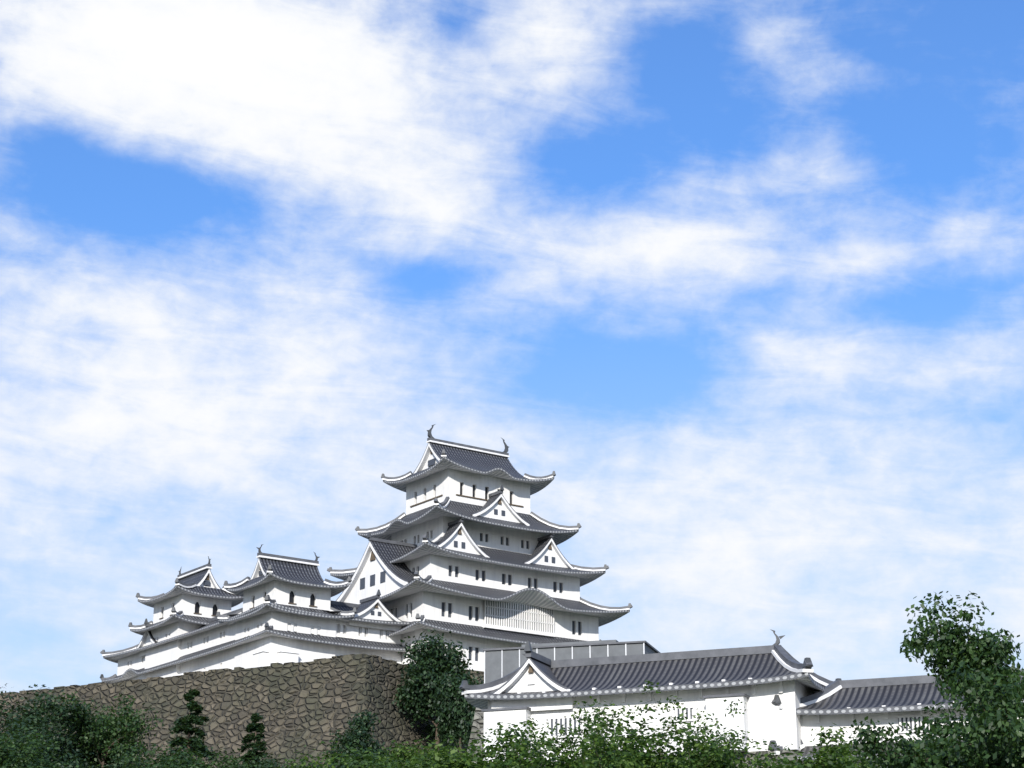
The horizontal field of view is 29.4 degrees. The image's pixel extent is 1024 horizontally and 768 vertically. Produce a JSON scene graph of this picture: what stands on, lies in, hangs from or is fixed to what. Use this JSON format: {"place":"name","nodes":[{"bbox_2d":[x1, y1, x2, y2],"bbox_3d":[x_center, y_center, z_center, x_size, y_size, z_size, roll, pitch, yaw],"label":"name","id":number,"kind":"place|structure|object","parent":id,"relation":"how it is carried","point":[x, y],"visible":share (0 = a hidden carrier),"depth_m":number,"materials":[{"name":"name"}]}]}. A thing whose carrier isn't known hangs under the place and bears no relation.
{"place":"outdoors","nodes":[
{"label":"outdoors","id":0,"kind":"place"},
{"bbox_2d":[0,0,1023,692],"label":"sky","id":1,"kind":"structure","parent":0,"point":[746,277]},
{"bbox_3d":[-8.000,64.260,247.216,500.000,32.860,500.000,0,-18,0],"label":"hill terrain","id":2,"kind":"structure","parent":0,"visible":0},
{"bbox_2d":[1,730,67,767],"bbox_3d":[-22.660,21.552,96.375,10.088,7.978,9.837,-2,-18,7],"label":"bush","id":3,"kind":"object","parent":2,"relation":"on","point":[28,764],"visible":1,"depth_m":94.69,"materials":[{"name":"green plant"}]},
{"bbox_2d":[0,683,74,760],"bbox_3d":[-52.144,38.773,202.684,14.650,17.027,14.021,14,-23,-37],"label":"tree","id":4,"kind":"object","parent":2,"relation":"on","point":[12,713],"visible":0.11,"depth_m":205.78,"materials":[{"name":"green plant"}]},
{"bbox_2d":[0,724,78,767],"bbox_3d":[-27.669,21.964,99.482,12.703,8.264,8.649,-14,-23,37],"label":"bush","id":5,"kind":"object","parent":2,"relation":"on","point":[6,751],"visible":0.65,"depth_m":97.33,"materials":[{"name":"green plant"}]},
{"bbox_2d":[4,690,97,765],"bbox_3d":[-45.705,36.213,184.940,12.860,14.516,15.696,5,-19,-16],"label":"bush","id":6,"kind":"object","parent":2,"relation":"on","point":[66,745],"visible":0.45,"depth_m":185.90,"materials":[{"name":"green plant"}]},
{"bbox_2d":[1,720,104,767],"bbox_3d":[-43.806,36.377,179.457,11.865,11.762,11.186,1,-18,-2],"label":"bush","id":7,"kind":"object","parent":2,"relation":"on","point":[74,763],"visible":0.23,"depth_m":180.38,"materials":[{"name":"green plant"}]},
{"bbox_2d":[1,684,106,767],"bbox_3d":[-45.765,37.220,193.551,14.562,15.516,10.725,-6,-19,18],"label":"bush","id":8,"kind":"object","parent":2,"relation":"on","point":[35,710],"visible":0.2,"depth_m":195.02,"materials":[{"name":"green plant"}]},
{"bbox_2d":[51,691,164,767],"bbox_3d":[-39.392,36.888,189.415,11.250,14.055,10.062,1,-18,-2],"label":"bush","id":9,"kind":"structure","parent":2,"relation":"on","point":[118,733],"depth_m":188.98,"materials":[{"name":"green plant"}]},
{"bbox_2d":[94,744,142,767],"bbox_3d":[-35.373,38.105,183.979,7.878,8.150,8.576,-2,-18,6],"label":"bush","id":10,"kind":"object","parent":2,"relation":"on","point":[117,765],"visible":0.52,"depth_m":183.80,"materials":[{"name":"green plant"}]},
{"bbox_2d":[109,740,212,767],"bbox_3d":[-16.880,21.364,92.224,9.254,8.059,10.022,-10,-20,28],"label":"bush","id":11,"kind":"object","parent":2,"relation":"on","point":[139,763],"visible":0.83,"depth_m":90.19,"materials":[{"name":"green plant"}]},
{"bbox_2d":[158,688,218,767],"bbox_3d":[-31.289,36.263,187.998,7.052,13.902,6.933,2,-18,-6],"label":"tree","id":12,"kind":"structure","parent":2,"relation":"on","point":[192,705],"depth_m":188.05,"materials":[{"name":"green plant"}]},
{"bbox_2d":[183,744,254,767],"bbox_3d":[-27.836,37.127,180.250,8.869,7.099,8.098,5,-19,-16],"label":"bush","id":13,"kind":"object","parent":2,"relation":"on","point":[234,762],"visible":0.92,"depth_m":179.28,"materials":[{"name":"green plant"}]},
{"bbox_2d":[148,744,303,767],"bbox_3d":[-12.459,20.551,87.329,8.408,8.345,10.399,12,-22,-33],"label":"bush","id":14,"kind":"object","parent":2,"relation":"on","point":[180,757],"visible":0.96,"depth_m":86.92,"materials":[{"name":"green plant"}]},
{"bbox_2d":[0,654,479,767],"bbox_3d":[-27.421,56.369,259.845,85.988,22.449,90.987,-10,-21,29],"label":"stone wall","id":15,"kind":"structure","parent":2,"relation":"on","point":[298,706],"depth_m":216.58,"materials":[{"name":"stone"}]},
{"bbox_2d":[100,544,410,683],"bbox_3d":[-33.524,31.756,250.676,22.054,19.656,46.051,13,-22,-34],"label":"castle keeps","id":16,"kind":"structure","parent":15,"relation":"on","point":[290,611],"depth_m":236.45,"materials":[{"name":"paint"}]},
{"bbox_2d":[237,712,267,767],"bbox_3d":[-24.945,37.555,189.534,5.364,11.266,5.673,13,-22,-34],"label":"tree","id":17,"kind":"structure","parent":2,"relation":"on","point":[255,727],"depth_m":190.31,"materials":[{"name":"green plant"}]},
{"bbox_2d":[252,753,321,767],"bbox_3d":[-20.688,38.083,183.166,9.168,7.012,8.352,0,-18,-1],"label":"bush","id":18,"kind":"object","parent":2,"relation":"on","point":[265,761],"visible":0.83,"depth_m":182.76,"materials":[{"name":"green plant"}]},
{"bbox_2d":[282,760,336,767],"bbox_3d":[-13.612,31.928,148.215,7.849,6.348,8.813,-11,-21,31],"label":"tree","id":19,"kind":"object","parent":2,"relation":"on","point":[318,765],"visible":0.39,"depth_m":147.11,"materials":[{"name":"green plant"}]},
{"bbox_2d":[318,709,398,767],"bbox_3d":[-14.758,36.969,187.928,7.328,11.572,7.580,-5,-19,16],"label":"bush","id":20,"kind":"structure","parent":2,"relation":"on","point":[357,735],"depth_m":187.71,"materials":[{"name":"green plant"}]},
{"bbox_2d":[338,746,412,767],"bbox_3d":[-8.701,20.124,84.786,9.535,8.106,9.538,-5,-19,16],"label":"bush","id":21,"kind":"object","parent":2,"relation":"on","point":[360,760],"visible":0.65,"depth_m":82.89,"materials":[{"name":"green plant"}]},
{"bbox_2d":[271,739,494,767],"bbox_3d":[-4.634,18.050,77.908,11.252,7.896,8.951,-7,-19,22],"label":"bush","id":22,"kind":"object","parent":2,"relation":"on","point":[329,761],"visible":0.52,"depth_m":79.34,"materials":[{"name":"green plant"}]},
{"bbox_2d":[357,740,455,767],"bbox_3d":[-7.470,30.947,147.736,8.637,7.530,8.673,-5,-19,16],"label":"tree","id":23,"kind":"object","parent":2,"relation":"on","point":[404,750],"visible":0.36,"depth_m":146.54,"materials":[{"name":"green plant"}]},
{"bbox_2d":[389,629,483,750],"bbox_3d":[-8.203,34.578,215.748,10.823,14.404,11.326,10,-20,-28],"label":"tree","id":24,"kind":"object","parent":2,"relation":"on","point":[434,659],"visible":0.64,"depth_m":215.00,"materials":[{"name":"green plant"}]},
{"bbox_2d":[405,741,475,767],"bbox_3d":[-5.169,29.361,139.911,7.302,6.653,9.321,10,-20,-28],"label":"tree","id":25,"kind":"object","parent":2,"relation":"on","point":[422,760],"visible":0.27,"depth_m":138.49,"materials":[{"name":"green plant"}]},
{"bbox_2d":[431,667,482,752],"bbox_3d":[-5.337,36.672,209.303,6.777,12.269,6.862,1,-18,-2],"label":"tree","id":26,"kind":"object","parent":2,"relation":"on","point":[456,712],"visible":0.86,"depth_m":208.57,"materials":[{"name":"green plant"}]},
{"bbox_2d":[360,725,572,767],"bbox_3d":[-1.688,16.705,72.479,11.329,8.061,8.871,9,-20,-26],"label":"bush","id":27,"kind":"object","parent":2,"relation":"on","point":[542,752],"visible":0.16,"depth_m":73.19,"materials":[{"name":"green plant"}]},
{"bbox_2d":[327,424,632,683],"bbox_3d":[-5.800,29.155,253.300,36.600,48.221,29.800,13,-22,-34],"label":"castle keep","id":28,"kind":"structure","parent":2,"relation":"on","point":[465,551],"depth_m":248.38,"materials":[{"name":"paint"}]},
{"bbox_2d":[410,722,558,767],"bbox_3d":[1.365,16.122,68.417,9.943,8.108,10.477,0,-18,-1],"label":"bush","id":29,"kind":"object","parent":2,"relation":"on","point":[453,763],"visible":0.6,"depth_m":66.66,"materials":[{"name":"green plant"}]},
{"bbox_2d":[529,739,570,764],"bbox_3d":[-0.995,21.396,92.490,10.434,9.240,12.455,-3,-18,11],"label":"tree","id":30,"kind":"object","parent":2,"relation":"on","point":[556,757],"visible":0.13,"depth_m":93.99,"materials":[{"name":"green plant"}]},
{"bbox_2d":[467,640,659,762],"bbox_3d":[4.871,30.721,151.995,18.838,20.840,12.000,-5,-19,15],"label":"wall","id":31,"kind":"structure","parent":2,"relation":"on","point":[499,663],"depth_m":152.20,"materials":[{"name":"plaster"},{"name":"tile"},{"name":"metal"}]},
{"bbox_2d":[491,696,682,767],"bbox_3d":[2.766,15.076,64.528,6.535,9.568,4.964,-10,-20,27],"label":"bush","id":32,"kind":"object","parent":2,"relation":"on","point":[575,731],"visible":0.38,"depth_m":65.43,"materials":[{"name":"green plant"}]},
{"bbox_2d":[460,704,747,767],"bbox_3d":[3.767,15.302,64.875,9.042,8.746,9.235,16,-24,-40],"label":"bush","id":33,"kind":"object","parent":2,"relation":"on","point":[636,742],"visible":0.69,"depth_m":64.33,"materials":[{"name":"green plant"}]},
{"bbox_2d":[566,729,688,767],"bbox_3d":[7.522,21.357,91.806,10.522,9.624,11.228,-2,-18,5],"label":"bush","id":34,"kind":"object","parent":2,"relation":"on","point":[614,741],"visible":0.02,"depth_m":90.81,"materials":[{"name":"green plant"}]},
{"bbox_2d":[561,681,757,767],"bbox_3d":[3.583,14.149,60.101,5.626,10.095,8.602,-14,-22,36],"label":"bush","id":35,"kind":"object","parent":2,"relation":"on","point":[714,754],"visible":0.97,"depth_m":61.70,"materials":[{"name":"green plant"}]},
{"bbox_2d":[610,707,790,767],"bbox_3d":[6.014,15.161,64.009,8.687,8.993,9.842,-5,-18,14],"label":"bush","id":36,"kind":"object","parent":2,"relation":"on","point":[699,747],"visible":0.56,"depth_m":63.34,"materials":[{"name":"green plant"}]},
{"bbox_2d":[667,699,768,767],"bbox_3d":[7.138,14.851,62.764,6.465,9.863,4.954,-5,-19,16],"label":"bush","id":37,"kind":"object","parent":2,"relation":"on","point":[725,733],"visible":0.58,"depth_m":64.76,"materials":[{"name":"green plant"}]},
{"bbox_2d":[459,629,1023,767],"bbox_3d":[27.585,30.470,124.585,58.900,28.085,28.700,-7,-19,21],"label":"gate turret","id":38,"kind":"object","parent":2,"relation":"on","point":[783,694],"visible":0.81,"depth_m":122.03,"materials":[{"name":"paint"}]},
{"bbox_2d":[727,723,856,767],"bbox_3d":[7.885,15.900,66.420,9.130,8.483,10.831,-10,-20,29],"label":"bush","id":39,"kind":"object","parent":2,"relation":"on","point":[832,760],"visible":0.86,"depth_m":66.21,"materials":[{"name":"green plant"}]},
{"bbox_2d":[771,736,880,767],"bbox_3d":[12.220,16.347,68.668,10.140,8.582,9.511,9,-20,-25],"label":"bush","id":40,"kind":"object","parent":2,"relation":"on","point":[856,758],"visible":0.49,"depth_m":70.93,"materials":[{"name":"green plant"}]},
{"bbox_2d":[807,744,851,766],"bbox_3d":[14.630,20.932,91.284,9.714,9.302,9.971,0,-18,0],"label":"bush","id":41,"kind":"object","parent":2,"relation":"on","point":[838,752],"visible":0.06,"depth_m":95.52,"materials":[{"name":"green plant"}]},
{"bbox_2d":[792,735,937,767],"bbox_3d":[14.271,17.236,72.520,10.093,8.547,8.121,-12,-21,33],"label":"bush","id":42,"kind":"object","parent":2,"relation":"on","point":[901,749],"visible":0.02,"depth_m":73.77,"materials":[{"name":"green plant"}]},
{"label":"ground","id":43,"kind":"structure","parent":0,"visible":0},
{"bbox_2d":[849,591,1023,767],"bbox_3d":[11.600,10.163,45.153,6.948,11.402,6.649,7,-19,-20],"label":"tree","id":44,"kind":"object","parent":43,"relation":"on","point":[977,678],"visible":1,"depth_m":46.03,"materials":[{"name":"green plant"}]}
]}

